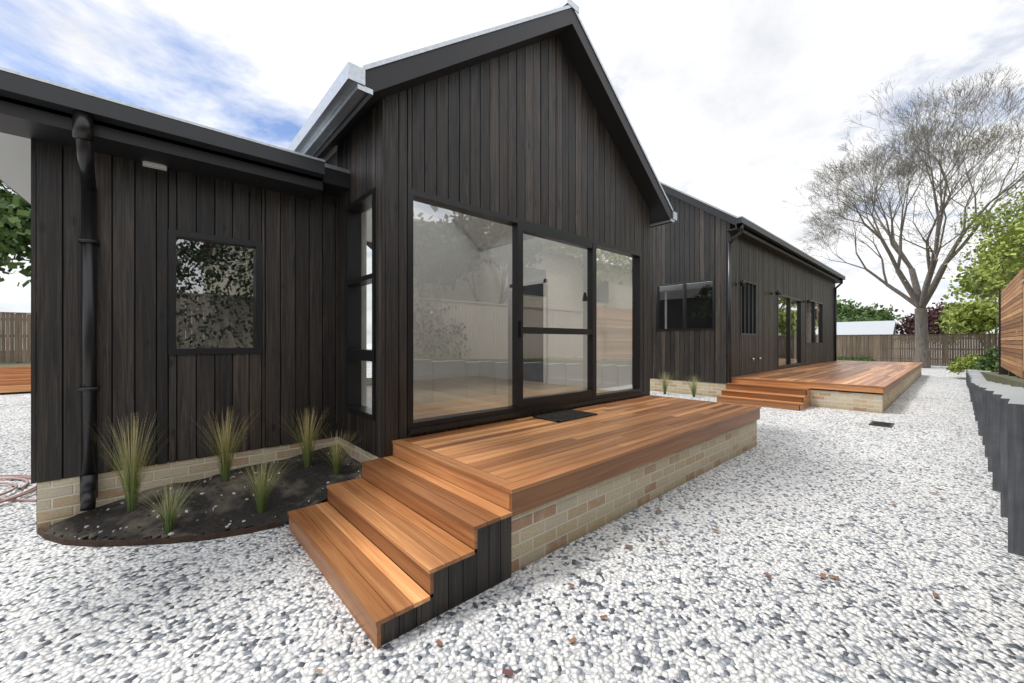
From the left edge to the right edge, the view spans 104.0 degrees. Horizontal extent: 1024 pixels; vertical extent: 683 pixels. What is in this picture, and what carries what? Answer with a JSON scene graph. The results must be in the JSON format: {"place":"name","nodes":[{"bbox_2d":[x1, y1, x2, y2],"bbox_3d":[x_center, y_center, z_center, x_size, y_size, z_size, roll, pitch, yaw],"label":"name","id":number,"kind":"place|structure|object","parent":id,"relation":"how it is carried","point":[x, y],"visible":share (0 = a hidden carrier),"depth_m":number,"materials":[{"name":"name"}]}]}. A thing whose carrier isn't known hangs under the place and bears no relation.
{"place":"outdoors","nodes":[
{"label":"outdoors","id":0,"kind":"place"},
{"bbox_2d":[0,180,30,287],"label":"tree","id":1,"kind":"object","parent":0,"point":[15,212],"depth_m":16.61,"materials":[{"name":"plant"}]},
{"bbox_2d":[0,353,30,366],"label":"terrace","id":2,"kind":"structure","parent":0,"point":[7,364],"depth_m":13.56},
{"bbox_2d":[62,146,280,478],"bbox_3d":[-2.893,-0.290,3.922,2.290,2.780,0.099,0,0,-42],"label":"batten","id":3,"kind":"object","parent":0,"point":[156,315],"visible":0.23,"depth_m":3.50,"materials":[{"name":"wood"}]},
{"bbox_2d":[176,244,252,347],"bbox_3d":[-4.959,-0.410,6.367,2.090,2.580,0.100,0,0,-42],"label":"window glass","id":4,"kind":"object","parent":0,"point":[214,297],"depth_m":6.44,"materials":[{"name":"glass"}]},
{"bbox_2d":[176,239,252,252],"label":"wing ceiling","id":5,"kind":"structure","parent":0,"point":[207,245],"depth_m":6.32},
{"bbox_2d":[337,100,380,457],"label":"side wall","id":6,"kind":"structure","parent":0,"point":[359,151],"depth_m":4.13,"materials":[{"name":"wood"}]},
{"bbox_2d":[361,207,371,406],"bbox_3d":[-1.495,-0.597,4.306,0.099,3.394,1.200,0,0,-42],"label":"window glass","id":7,"kind":"object","parent":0,"point":[363,306],"visible":0.11,"depth_m":4.54,"materials":[{"name":"glass"}]},
{"bbox_2d":[312,8,671,250],"bbox_3d":[-2.463,-3.185,8.758,5.400,2.240,9.688,0,0,-42],"label":"bargeboard","id":8,"kind":"object","parent":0,"point":[395,77],"visible":0.24,"depth_m":4.82,"materials":[{"name":"black"}]},
{"bbox_2d":[287,62,676,226],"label":"roof gutters","id":9,"kind":"object","parent":8,"relation":"attached to","point":[346,92],"visible":0.36,"depth_m":3.70,"materials":[{"name":"metal"}]},
{"bbox_2d":[362,0,672,210],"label":"flashing","id":10,"kind":"object","parent":8,"relation":"on","point":[562,5],"visible":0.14,"depth_m":4.54,"materials":[{"name":"metal"}]},
{"bbox_2d":[0,343,1023,682],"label":"gravel ground","id":11,"kind":"structure","parent":0,"point":[694,597],"depth_m":2.39,"materials":[{"name":"gravel"}]},
{"bbox_2d":[0,312,30,362],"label":"fence","id":12,"kind":"object","parent":11,"relation":"on","point":[18,337],"visible":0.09,"depth_m":14.47,"materials":[{"name":"wood"}]},
{"bbox_2d":[0,367,30,394],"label":"deck base","id":13,"kind":"object","parent":11,"relation":"on","point":[26,392],"visible":0.08,"depth_m":11.41,"materials":[{"name":"black"}]},
{"bbox_2d":[0,366,30,392],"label":"terrace steps","id":14,"kind":"structure","parent":13,"relation":"on","point":[17,378],"depth_m":11.68,"materials":[{"name":"wood"}]},
{"bbox_2d":[0,474,35,502],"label":"garden hose","id":15,"kind":"object","parent":11,"relation":"on","point":[19,477],"visible":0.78,"depth_m":3.98,"materials":[{"name":"pink"}]},
{"bbox_2d":[36,140,36,533],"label":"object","id":16,"kind":"object","parent":11,"relation":"on","point":[36,336],"visible":0.14,"depth_m":3.12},
{"bbox_2d":[31,138,35,483],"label":"corner trim","id":17,"kind":"structure","parent":16,"relation":"attached to","point":[33,311],"depth_m":3.09,"materials":[{"name":"wood"}]},
{"bbox_2d":[0,96,349,204],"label":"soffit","id":18,"kind":"structure","parent":16,"relation":"on","point":[336,182],"depth_m":4.24,"materials":[{"name":"black"}]},
{"bbox_2d":[0,132,30,203],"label":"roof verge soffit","id":19,"kind":"structure","parent":18,"relation":"attached to","point":[15,163],"depth_m":4.03,"materials":[{"name":"grey"}]},
{"bbox_2d":[0,96,322,199],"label":"eave fascia","id":20,"kind":"structure","parent":18,"relation":"attached to","point":[33,121],"depth_m":3.35,"materials":[{"name":"black"}]},
{"bbox_2d":[143,161,166,170],"bbox_3d":[-3.161,-1.580,3.541,0.160,0.080,0.063,0,0,-42],"label":"wall light","id":21,"kind":"object","parent":20,"relation":"attached to","point":[154,165],"visible":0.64,"depth_m":3.53,"materials":[{"name":"white"}]},
{"bbox_2d":[0,70,324,177],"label":"eave gutter","id":22,"kind":"object","parent":20,"relation":"attached to","point":[29,90],"visible":1,"depth_m":3.17,"materials":[{"name":"grey"}]},
{"bbox_2d":[0,67,324,161],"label":"eave gutter rim","id":23,"kind":"object","parent":22,"relation":"on","point":[121,102],"visible":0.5,"depth_m":3.15,"materials":[{"name":"metal"}]},
{"bbox_2d":[325,163,349,173],"bbox_3d":[-7.807,-2.106,9.118,3.240,0.571,15.200,0,0,-42],"label":"flashing","id":24,"kind":"object","parent":18,"relation":"on","point":[337,168],"depth_m":4.25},
{"bbox_2d":[37,139,337,482],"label":"wall cladding","id":25,"kind":"structure","parent":16,"relation":"attached to","point":[309,305],"depth_m":3.60,"materials":[{"name":"wood"}]},
{"bbox_2d":[72,110,99,510],"bbox_3d":[-3.316,-0.164,3.115,0.120,3.053,0.493,0,0,-42],"label":"downpipe","id":26,"kind":"object","parent":25,"relation":"attached to","point":[83,137],"visible":1,"depth_m":3.22,"materials":[{"name":"black plastic"}]},
{"bbox_2d":[168,229,261,354],"bbox_3d":[-2.886,-0.450,3.915,0.730,1.140,0.160,0,0,-42],"label":"window frame","id":27,"kind":"object","parent":25,"relation":"in","point":[174,235],"visible":0.89,"depth_m":3.85,"materials":[{"name":"metal"}]},
{"bbox_2d":[38,520,283,546],"bbox_3d":[-2.770,1.478,3.065,1.856,0.045,0.258,0,0,-4],"label":"garden edging","id":28,"kind":"object","parent":11,"relation":"on","point":[126,542],"visible":1,"depth_m":2.97,"materials":[{"name":"metal"}]},
{"bbox_2d":[47,445,363,539],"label":"garden bed soil","id":29,"kind":"structure","parent":11,"relation":"on","point":[300,491],"depth_m":3.38,"materials":[{"name":"soil"}]},
{"bbox_2d":[83,412,172,512],"bbox_3d":[-3.100,0.977,3.238,0.628,0.812,0.575,0,0,20],"label":"grass tuft","id":30,"kind":"object","parent":29,"relation":"on","point":[131,481],"visible":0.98,"depth_m":3.24,"materials":[{"name":"plant"}]},
{"bbox_2d":[115,476,215,532],"bbox_3d":[-2.654,1.252,3.066,0.616,0.393,0.502,0,0,9],"label":"grass tuft","id":31,"kind":"object","parent":29,"relation":"on","point":[169,521],"visible":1,"depth_m":3.05,"materials":[{"name":"plant"}]},
{"bbox_2d":[49,451,357,538],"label":"mulch chips","id":32,"kind":"object","parent":29,"relation":"on","point":[148,515],"visible":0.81,"depth_m":3.40,"materials":[{"name":"wood"}]},
{"bbox_2d":[51,453,360,538],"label":"pebbles","id":33,"kind":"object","parent":29,"relation":"on","point":[171,533],"depth_m":3.27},
{"bbox_2d":[187,408,260,481],"bbox_3d":[-2.622,0.939,3.655,0.622,0.695,0.589,0,0,-7],"label":"grass tuft","id":34,"kind":"object","parent":29,"relation":"on","point":[224,461],"visible":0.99,"depth_m":3.65,"materials":[{"name":"plant"}]},
{"bbox_2d":[223,451,297,512],"bbox_3d":[-2.099,1.181,3.357,0.512,0.484,0.671,0,0,29],"label":"grass tuft","id":35,"kind":"object","parent":29,"relation":"on","point":[261,499],"visible":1,"depth_m":3.33,"materials":[{"name":"plant"}]},
{"bbox_2d":[279,408,330,467],"bbox_3d":[-2.057,0.957,3.988,0.631,0.615,0.579,0,0,-42],"label":"grass tuft","id":36,"kind":"object","parent":29,"relation":"on","point":[307,453],"visible":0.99,"depth_m":3.98,"materials":[{"name":"plant"}]},
{"bbox_2d":[308,431,358,475],"bbox_3d":[-1.704,1.065,3.814,0.518,0.427,0.598,0,0,-13],"label":"grass tuft","id":37,"kind":"object","parent":29,"relation":"on","point":[337,463],"visible":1,"depth_m":3.82,"materials":[{"name":"plant"}]},
{"bbox_2d":[37,437,377,533],"bbox_3d":[-2.895,1.300,5.282,10.239,0.400,4.442,0,0,4],"label":"brick foundation","id":38,"kind":"object","parent":11,"relation":"on","point":[58,500],"visible":0.2,"depth_m":3.56,"materials":[{"name":"brick"}]},
{"bbox_2d":[367,376,615,419],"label":"room floor","id":39,"kind":"structure","parent":38,"relation":"on","point":[438,397],"depth_m":6.90,"materials":[{"name":"brown wood"}]},
{"bbox_2d":[367,371,629,389],"bbox_3d":[-0.582,0.820,7.550,3.240,0.120,4.400,0,0,-42],"label":"skirting","id":40,"kind":"object","parent":39,"relation":"on","point":[600,385],"visible":0.76,"depth_m":8.45,"materials":[{"name":"white paint"}]},
{"bbox_2d":[479,237,629,384],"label":"interior wall","id":41,"kind":"structure","parent":39,"relation":"on","point":[561,268],"depth_m":8.16,"materials":[{"name":"white paint"}]},
{"bbox_2d":[510,279,546,382],"bbox_3d":[0.345,-0.225,8.923,0.025,2.210,1.160,0,0,-42],"label":"interior door frame","id":42,"kind":"object","parent":41,"relation":"attached to","point":[544,281],"visible":0.76,"depth_m":8.54,"materials":[{"name":"white paint"}]},
{"bbox_2d":[523,283,586,382],"bbox_3d":[0.693,-0.185,8.361,0.260,2.130,2.300,0,0,-42],"label":"interior doorway","id":43,"kind":"structure","parent":41,"relation":"attached to","point":[533,343],"depth_m":8.78,"materials":[{"name":"black"}]},
{"bbox_3d":[0.552,-1.430,5.409,4.820,5.360,0.099,0,0,-42],"label":"facade","id":44,"kind":"object","parent":38,"relation":"on","visible":0},
{"bbox_2d":[407,187,643,434],"bbox_3d":[0.560,-0.300,5.379,4.330,2.400,0.195,0,0,-42],"label":"sliding door frame","id":45,"kind":"object","parent":44,"relation":"attached to","point":[520,406],"visible":0.91,"depth_m":4.91,"materials":[{"name":"metal"}]},
{"bbox_2d":[325,151,336,165],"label":"wall","id":46,"kind":"structure","parent":11,"relation":"on","point":[332,160],"depth_m":4.80,"materials":[{"name":"black paint"}]},
{"bbox_2d":[330,479,473,595],"bbox_3d":[-0.887,1.302,2.896,0.885,0.396,1.658,0,0,-42],"label":"deck step","id":47,"kind":"object","parent":11,"relation":"on","point":[384,553],"visible":0.05,"depth_m":2.68,"materials":[{"name":"black"}]},
{"bbox_2d":[367,201,481,374],"bbox_3d":[-2.525,-1.305,8.827,4.820,5.610,0.099,0,0,-42],"label":"wall lining","id":48,"kind":"object","parent":11,"relation":"on","point":[446,249],"visible":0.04,"depth_m":9.54,"materials":[{"name":"white paint"}]},
{"bbox_2d":[381,516,510,645],"bbox_3d":[-0.332,1.302,2.264,0.860,0.396,0.022,0,0,-42],"label":"stair side panel","id":49,"kind":"object","parent":11,"relation":"on","point":[486,566],"visible":0.79,"depth_m":2.32,"materials":[{"name":"wood"}]},
{"bbox_2d":[401,420,756,573],"bbox_3d":[1.097,1.308,4.887,4.769,0.384,1.955,0,0,-42],"label":"brick deck base","id":50,"kind":"object","parent":11,"relation":"on","point":[541,531],"visible":0.14,"depth_m":3.33,"materials":[{"name":"brick"}]},
{"bbox_2d":[288,395,751,648],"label":"wooden steps","id":51,"kind":"structure","parent":50,"relation":"on","point":[373,586],"depth_m":2.65,"materials":[{"name":"wood"}]},
{"bbox_2d":[402,396,760,516],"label":"deck boards","id":52,"kind":"object","parent":50,"relation":"on","point":[536,462],"visible":0.93,"depth_m":3.80,"materials":[{"name":"wood"}]},
{"bbox_2d":[533,410,597,422],"bbox_3d":[0.678,0.932,5.038,0.750,0.014,0.420,0,0,-42],"label":"doormat","id":53,"kind":"object","parent":52,"relation":"on","point":[563,416],"visible":1,"depth_m":5.01,"materials":[{"name":"black rubber"}]},
{"bbox_2d":[247,413,965,674],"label":"pebbles","id":54,"kind":"object","parent":11,"relation":"on","point":[510,672],"visible":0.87,"depth_m":2.51,"materials":[{"name":"stone"}]},
{"bbox_2d":[656,373,672,393],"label":"grass tuft","id":55,"kind":"object","parent":11,"relation":"on","point":[664,386],"visible":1,"depth_m":11.35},
{"bbox_2d":[650,378,725,396],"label":"wing plinth","id":56,"kind":"structure","parent":11,"relation":"on","point":[703,389],"depth_m":11.34,"materials":[{"name":"brick"}]},
{"bbox_2d":[650,193,728,383],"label":"exterior wall","id":57,"kind":"structure","parent":56,"relation":"on","point":[682,248],"depth_m":11.31,"materials":[{"name":"wood"}]},
{"bbox_2d":[684,374,702,396],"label":"grass tuft","id":58,"kind":"object","parent":11,"relation":"on","point":[693,386],"visible":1,"depth_m":10.80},
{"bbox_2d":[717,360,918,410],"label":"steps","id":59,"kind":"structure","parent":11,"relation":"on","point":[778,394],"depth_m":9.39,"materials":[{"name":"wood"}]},
{"bbox_2d":[735,360,922,410],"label":"deck boards","id":60,"kind":"object","parent":11,"relation":"on","point":[887,377],"visible":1,"depth_m":11.74,"materials":[{"name":"wood"}]},
{"bbox_2d":[837,355,875,360],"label":"shrub","id":61,"kind":"object","parent":11,"relation":"on","point":[853,358],"visible":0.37,"depth_m":25.09,"materials":[{"name":"green plant"}]},
{"bbox_2d":[810,367,921,412],"bbox_3d":[11.932,1.308,14.246,14.140,0.384,3.145,0,0,-42],"label":"brick deck base","id":62,"kind":"object","parent":11,"relation":"on","point":[858,401],"visible":0.36,"depth_m":8.90,"materials":[{"name":"brick"}]},
{"bbox_2d":[847,335,890,361],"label":"fence posts","id":63,"kind":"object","parent":11,"relation":"on","point":[873,346],"depth_m":29.23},
{"bbox_2d":[869,421,894,427],"bbox_3d":[6.681,1.494,7.226,0.500,0.012,0.300,0,0,-42],"label":"drain grate","id":64,"kind":"object","parent":11,"relation":"on","point":[881,424],"visible":1,"depth_m":7.18,"materials":[{"name":"black"}]},
{"bbox_2d":[778,63,1023,367],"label":"tree branches","id":65,"kind":"object","parent":11,"relation":"on","point":[918,299],"visible":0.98,"depth_m":21.14,"materials":[{"name":"grey plant"}]},
{"bbox_2d":[895,298,957,362],"bbox_3d":[30.725,-0.770,28.715,6.017,4.544,5.399,0,0,-42],"label":"purple plum","id":66,"kind":"object","parent":11,"relation":"on","point":[908,326],"depth_m":28.38,"materials":[{"name":"plant"}]},
{"bbox_2d":[837,333,1016,365],"bbox_3d":[22.644,0.507,25.731,0.170,1.885,20.060,0,0,-42],"label":"fence","id":67,"kind":"object","parent":11,"relation":"on","point":[860,345],"visible":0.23,"depth_m":24.17,"materials":[{"name":"wood"}]},
{"bbox_2d":[932,294,1016,348],"bbox_3d":[29.402,-0.722,24.543,4.996,4.463,4.950,0,0,-42],"label":"hedge tree","id":68,"kind":"object","parent":11,"relation":"on","point":[960,319],"depth_m":24.30,"materials":[{"name":"plant"}]},
{"bbox_2d":[966,369,1023,555],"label":"retaining wall blocks","id":69,"kind":"structure","parent":11,"relation":"on","point":[998,408],"depth_m":3.41,"materials":[{"name":"concrete"}]},
{"bbox_3d":[8.637,-0.800,17.533,13.700,4.600,6.500,0,0,-42],"label":"wing","id":70,"kind":"object","parent":11,"relation":"on","visible":0},
{"bbox_2d":[656,278,714,330],"bbox_3d":[4.946,-1.010,11.458,0.155,1.380,1.690,0,0,-42],"label":"kitchen window frame","id":71,"kind":"object","parent":70,"relation":"attached to","point":[684,284],"visible":0.9,"depth_m":11.41,"materials":[{"name":"metal"}]},
{"bbox_2d":[727,224,742,382],"bbox_3d":[5.781,-0.780,10.355,0.099,4.460,0.374,0,0,-42],"label":"downpipe","id":72,"kind":"object","parent":70,"relation":"attached to","point":[732,239],"visible":0.89,"depth_m":10.42,"materials":[{"name":"black plastic"}]},
{"bbox_2d":[661,184,836,278],"bbox_3d":[8.631,-4.323,17.527,14.095,2.746,7.000,0,0,-42],"label":"roof structure","id":73,"kind":"object","parent":70,"relation":"on","point":[703,206],"visible":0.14,"depth_m":10.93,"materials":[{"name":"black"}]},
{"bbox_2d":[660,182,736,216],"bbox_3d":[8.630,-4.449,17.526,14.120,2.588,7.000,0,0,-42],"label":"roof sheet","id":74,"kind":"object","parent":73,"relation":"on","point":[699,199],"visible":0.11,"depth_m":10.90,"materials":[{"name":"grey"}]},
{"bbox_2d":[726,224,839,283],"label":"eave fascia","id":75,"kind":"structure","parent":73,"relation":"attached to","point":[748,235],"depth_m":12.91,"materials":[{"name":"black"}]},
{"bbox_2d":[737,217,844,279],"bbox_3d":[11.014,-3.080,14.878,14.120,0.140,0.123,0,0,-42],"label":"eave gutter","id":76,"kind":"object","parent":75,"relation":"attached to","point":[756,229],"visible":0.93,"depth_m":12.62,"materials":[{"name":"grey"}]},
{"bbox_2d":[736,216,845,276],"bbox_3d":[11.014,-3.165,14.876,14.122,0.030,0.130,0,0,-42],"label":"eave gutter rim","id":77,"kind":"object","parent":76,"relation":"on","point":[785,241],"visible":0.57,"depth_m":12.47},
{"bbox_2d":[834,279,842,360],"bbox_3d":[15.810,-0.780,19.355,0.099,4.460,0.329,0,0,-42],"label":"downpipe","id":78,"kind":"object","parent":70,"relation":"attached to","point":[835,320],"visible":0.89,"depth_m":19.41,"materials":[{"name":"black plastic"}]},
{"bbox_3d":[10.778,-1.006,15.155,13.700,4.252,0.099,0,0,-42],"label":"front wing","id":79,"kind":"object","parent":70,"relation":"attached to","visible":0},
{"bbox_2d":[735,280,746,285],"bbox_3d":[6.136,-1.560,10.701,0.168,0.140,0.262,0,0,-42],"label":"wall lamp","id":80,"kind":"object","parent":79,"relation":"attached to","point":[743,282],"visible":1,"depth_m":10.64,"materials":[{"name":"black"}]},
{"bbox_2d":[740,279,756,334],"bbox_3d":[6.733,-0.950,11.502,1.300,1.540,0.155,0,0,-42],"label":"window","id":81,"kind":"structure","parent":79,"relation":"attached to","point":[742,310],"depth_m":11.47,"materials":[{"name":"metal"}]},
{"bbox_2d":[745,284,753,333],"bbox_3d":[6.741,-0.950,11.493,1.250,1.490,0.001,0,0,-42],"label":"glass wing louvre","id":82,"kind":"object","parent":81,"relation":"in","point":[749,309],"visible":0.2,"depth_m":11.65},
{"bbox_2d":[778,294,801,367],"bbox_3d":[9.928,-0.360,14.379,3.000,2.480,0.155,0,0,-42],"label":"door frame","id":83,"kind":"object","parent":79,"relation":"attached to","point":[789,330],"visible":0.59,"depth_m":14.33,"materials":[{"name":"metal"}]},
{"bbox_2d":[779,296,798,365],"bbox_3d":[9.937,-0.360,14.370,2.940,2.420,0.001,0,0,-42],"label":"glass door","id":84,"kind":"structure","parent":83,"relation":"in","point":[783,330],"depth_m":14.28,"materials":[{"name":"glass"}]},
{"bbox_2d":[806,299,822,343],"bbox_3d":[12.678,-0.800,16.855,3.000,1.800,0.155,0,0,-42],"label":"window frame","id":85,"kind":"object","parent":79,"relation":"attached to","point":[814,302],"visible":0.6,"depth_m":16.83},
{"bbox_2d":[806,300,820,342],"bbox_3d":[12.687,-0.800,16.846,2.950,1.750,0.001,0,0,-42],"label":"window glass","id":86,"kind":"object","parent":85,"relation":"in","point":[809,322],"visible":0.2,"depth_m":16.77,"materials":[{"name":"glass"}]},
{"bbox_2d":[0,0,1023,344],"label":"sky","id":87,"kind":"structure","parent":0,"point":[731,104],"materials":[{"name":"white"}]},
{"bbox_2d":[384,35,648,456],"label":"facade cladding","id":88,"kind":"structure","parent":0,"point":[522,133],"depth_m":4.77,"materials":[{"name":"wood"}]},
{"bbox_2d":[381,98,649,457],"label":"facade corner boards","id":89,"kind":"object","parent":88,"relation":"attached to","point":[382,277],"visible":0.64,"depth_m":3.74,"materials":[{"name":"wood"}]},
{"bbox_2d":[630,257,631,387],"bbox_3d":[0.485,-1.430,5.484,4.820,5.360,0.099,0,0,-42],"label":"window frame","id":90,"kind":"object","parent":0,"point":[630,322],"depth_m":6.94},
{"bbox_2d":[660,281,711,299],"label":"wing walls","id":91,"kind":"structure","parent":0,"point":[674,292],"depth_m":14.79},
{"bbox_2d":[715,216,715,382],"bbox_3d":[3.584,-2.186,12.983,0.099,6.613,6.500,0,0,-42],"label":"wing gable end","id":92,"kind":"object","parent":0,"point":[715,299],"visible":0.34,"depth_m":10.79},
{"bbox_2d":[730,223,834,376],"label":"exterior wall","id":93,"kind":"structure","parent":0,"point":[767,272],"depth_m":12.68,"materials":[{"name":"wood"}]},
{"bbox_2d":[837,321,897,335],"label":"shed roof","id":94,"kind":"structure","parent":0,"point":[867,328],"depth_m":30.16,"materials":[{"name":"metal"}]},
{"bbox_2d":[941,234,1017,302],"bbox_3d":[41.035,-4.067,29.132,10.134,11.143,15.241,0,0,-62],"label":"tree","id":95,"kind":"object","parent":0,"point":[965,285],"depth_m":30.94,"materials":[{"name":"plant"}]},
{"bbox_2d":[944,171,1023,287],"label":"lime tree","id":96,"kind":"object","parent":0,"point":[1008,216],"depth_m":18.54,"materials":[{"name":"plant"}]},
{"bbox_2d":[951,217,1023,291],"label":"lime tree","id":97,"kind":"object","parent":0,"point":[1008,245],"depth_m":13.84,"materials":[{"name":"plant"}]},
{"bbox_2d":[964,355,1023,387],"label":"soil","id":98,"kind":"structure","parent":0,"point":[1012,381],"depth_m":7.30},
{"bbox_2d":[946,353,982,374],"bbox_3d":[18.520,0.944,16.079,2.004,0.960,1.458,0,0,-42],"label":"terrace shrub","id":99,"kind":"object","parent":98,"relation":"on","point":[958,365],"visible":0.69,"depth_m":15.89,"materials":[{"name":"green plant"}]},
{"bbox_2d":[969,346,998,371],"bbox_3d":[17.585,0.688,14.508,2.162,1.079,1.338,0,0,-42],"label":"terrace shrub","id":100,"kind":"object","parent":98,"relation":"on","point":[986,362],"visible":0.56,"depth_m":14.44,"materials":[{"name":"green plant"}]},
{"bbox_2d":[999,278,1023,377],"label":"slat screen posts","id":101,"kind":"object","parent":98,"relation":"on","point":[1003,371],"visible":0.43,"depth_m":9.65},
{"bbox_2d":[1001,269,1023,377],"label":"screen slats","id":102,"kind":"object","parent":101,"relation":"attached to","point":[1011,303],"visible":0.99,"depth_m":7.51,"materials":[{"name":"wood"}]},
{"bbox_2d":[1021,279,1023,369],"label":"boundary fence","id":103,"kind":"object","parent":98,"relation":"on","point":[1022,281],"visible":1,"depth_m":6.49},
{"bbox_3d":[-1.087,-3.377,7.230,4.500,1.945,3.800,0,0,-42],"label":"room roof","id":104,"kind":"object","parent":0,"visible":0},
{"bbox_2d":[446,209,534,250],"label":"room ceiling","id":105,"kind":"structure","parent":104,"relation":"attached to","point":[483,234],"depth_m":9.59,"materials":[{"name":"white paint"}]},
{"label":"hedge tree branches","id":106,"kind":"object","parent":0,"visible":0},
{"bbox_2d":[837,312,875,321],"bbox_3d":[28.157,-0.964,34.104,5.160,3.174,5.078,0,0,11],"label":"hedge tree","id":107,"kind":"object","parent":106,"relation":"on","point":[853,319],"visible":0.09,"depth_m":33.07,"materials":[{"name":"green plant"}]},
{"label":"tree branches","id":108,"kind":"object","parent":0,"visible":0},
{"bbox_2d":[837,295,904,323],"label":"tree","id":109,"kind":"object","parent":108,"relation":"attached to","point":[850,309],"visible":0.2,"depth_m":41.28,"materials":[{"name":"green plant"}]},
{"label":"wing floor","id":110,"kind":"structure","parent":0,"visible":0},
{"bbox_2d":[660,282,711,328],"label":"window","id":111,"kind":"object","parent":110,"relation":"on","point":[671,313],"visible":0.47,"depth_m":13.92,"materials":[{"name":"black"}]},
{"bbox_3d":[4.505,0.420,12.669,0.650,0.920,4.200,0,0,-42],"label":"kitchen bench","id":112,"kind":"object","parent":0,"visible":0},
{"bbox_2d":[691,284,711,318],"bbox_3d":[5.635,-1.152,11.467,0.908,1.040,0.688,0,0,15],"label":"tree","id":113,"kind":"object","parent":112,"relation":"on","point":[708,288],"visible":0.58,"depth_m":11.54,"materials":[{"name":"green plant"}]},
{"bbox_3d":[-1.569,-0.597,4.239,0.099,3.394,1.200,0,0,-42],"label":"return wall","id":114,"kind":"object","parent":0,"visible":0},
{"bbox_2d":[346,187,375,420],"bbox_3d":[-1.521,-0.360,4.174,0.155,2.240,0.760,0,0,-42],"label":"narrow window frame","id":115,"kind":"object","parent":114,"relation":"attached to","point":[356,354],"visible":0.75,"depth_m":4.38,"materials":[{"name":"metal"}]}
]}

